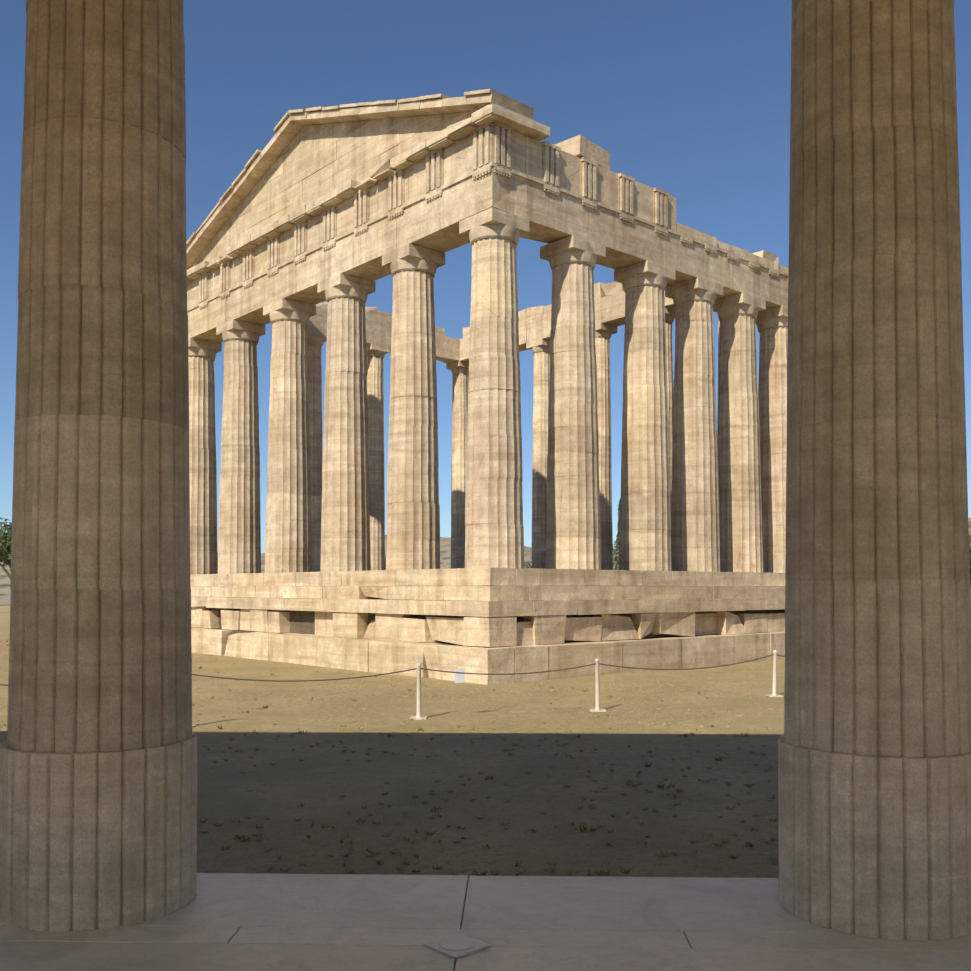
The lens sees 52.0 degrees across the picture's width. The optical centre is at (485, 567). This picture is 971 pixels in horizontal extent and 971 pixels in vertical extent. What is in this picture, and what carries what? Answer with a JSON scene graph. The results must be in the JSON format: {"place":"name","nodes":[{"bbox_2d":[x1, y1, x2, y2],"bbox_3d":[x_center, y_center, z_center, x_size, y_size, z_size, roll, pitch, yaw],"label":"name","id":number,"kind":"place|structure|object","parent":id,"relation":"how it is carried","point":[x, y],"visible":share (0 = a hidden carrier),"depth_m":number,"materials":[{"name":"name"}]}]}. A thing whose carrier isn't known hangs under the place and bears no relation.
{"place":"outdoors","nodes":[
{"label":"outdoors","id":0,"kind":"place"},
{"bbox_2d":[0,606,784,879],"bbox_3d":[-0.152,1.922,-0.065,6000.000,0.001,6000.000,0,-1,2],"label":"ground","id":1,"kind":"structure","parent":0,"point":[318,780],"depth_m":10.43,"materials":[{"name":"dirt"},{"name":"sparse dry grass"}]},
{"bbox_2d":[0,522,11,566],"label":"olive tree","id":2,"kind":"object","parent":1,"relation":"on","point":[5,542],"visible":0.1,"depth_m":58.75,"materials":[{"name":"green plant"}]},
{"bbox_2d":[0,517,11,578],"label":"olive tree","id":3,"kind":"object","parent":1,"relation":"on","point":[3,565],"depth_m":74.00,"materials":[{"name":"green plant"}]},
{"bbox_2d":[0,640,783,876],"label":"grass tufts","id":4,"kind":"object","parent":1,"relation":"on","point":[397,853],"visible":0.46,"depth_m":9.35,"materials":[{"name":"green plant"}]},
{"bbox_2d":[0,873,970,970],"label":"portico floor","id":5,"kind":"structure","parent":1,"relation":"on","point":[283,922],"depth_m":4.55,"materials":[{"name":"stone"}]},
{"bbox_2d":[424,933,490,958],"bbox_3d":[-0.123,1.660,4.372,0.210,0.011,0.210,1,-2,-43],"label":"floor plate","id":6,"kind":"object","parent":5,"relation":"on","point":[457,945],"visible":0.98,"depth_m":4.36,"materials":[{"name":"metal"}]},
{"bbox_2d":[0,0,970,940],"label":"portico columns","id":7,"kind":"structure","parent":5,"relation":"on","point":[98,788],"depth_m":4.66,"materials":[{"name":"stone"}]},
{"bbox_2d":[192,650,782,727],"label":"barrier posts","id":8,"kind":"object","parent":1,"relation":"on","point":[418,716],"visible":0.58,"depth_m":15.56,"materials":[{"name":"white metal"}]},
{"bbox_2d":[0,654,784,685],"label":"barrier rope","id":9,"kind":"object","parent":8,"relation":"attached to","point":[465,673],"visible":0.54,"depth_m":14.90,"materials":[{"name":"brown fabric"}]},
{"bbox_2d":[455,669,464,682],"bbox_3d":[-0.381,1.625,14.877,0.150,0.210,0.006,0,-1,-19],"label":"barrier sign","id":10,"kind":"object","parent":9,"relation":"hanging from","point":[459,678],"visible":1,"depth_m":14.87,"materials":[{"name":"white plastic"}]},
{"bbox_2d":[190,567,785,684],"bbox_3d":[1.769,1.613,34.043,21.521,2.655,19.222,1,-2,-41],"label":"stepped temple base","id":11,"kind":"object","parent":1,"relation":"on","point":[497,620],"visible":0.75,"depth_m":23.46,"materials":[{"name":"beige stone"}]},
{"bbox_2d":[188,207,787,574],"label":"temple columns","id":12,"kind":"structure","parent":11,"relation":"on","point":[723,509],"depth_m":26.29,"materials":[{"name":"beige stone"}]},
{"bbox_2d":[186,89,788,342],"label":"entablature and pediment","id":13,"kind":"structure","parent":12,"relation":"on","point":[310,198],"depth_m":25.42,"materials":[{"name":"beige stone"}]},
{"bbox_2d":[307,306,719,571],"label":"far columns","id":14,"kind":"structure","parent":11,"relation":"on","point":[376,353],"depth_m":35.61,"materials":[{"name":"beige stone"}]},
{"bbox_2d":[307,250,777,363],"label":"entablature","id":15,"kind":"structure","parent":14,"relation":"on","point":[534,323],"depth_m":35.78,"materials":[{"name":"beige stone"}]},
{"bbox_2d":[524,562,531,567],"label":"tree","id":16,"kind":"object","parent":1,"relation":"on","point":[527,565],"depth_m":109.74,"materials":[{"name":"green plant"}]},
{"bbox_2d":[613,498,620,569],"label":"cypress tree","id":17,"kind":"object","parent":1,"relation":"on","point":[617,546],"visible":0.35,"depth_m":94.57,"materials":[{"name":"green plant"}]},
{"bbox_2d":[969,527,970,563],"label":"olive tree","id":18,"kind":"object","parent":1,"relation":"on","point":[969,545],"visible":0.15,"depth_m":58.00,"materials":[{"name":"green plant"}]},
{"bbox_2d":[0,518,970,605],"bbox_3d":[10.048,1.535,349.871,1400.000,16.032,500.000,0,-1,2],"label":"distant hills","id":19,"kind":"structure","parent":0,"point":[445,563],"depth_m":215.65,"materials":[{"name":"green plant"}]},
{"bbox_2d":[0,0,970,553],"label":"sky","id":20,"kind":"structure","parent":0,"point":[689,100],"materials":[{"name":"blue"}]}
]}

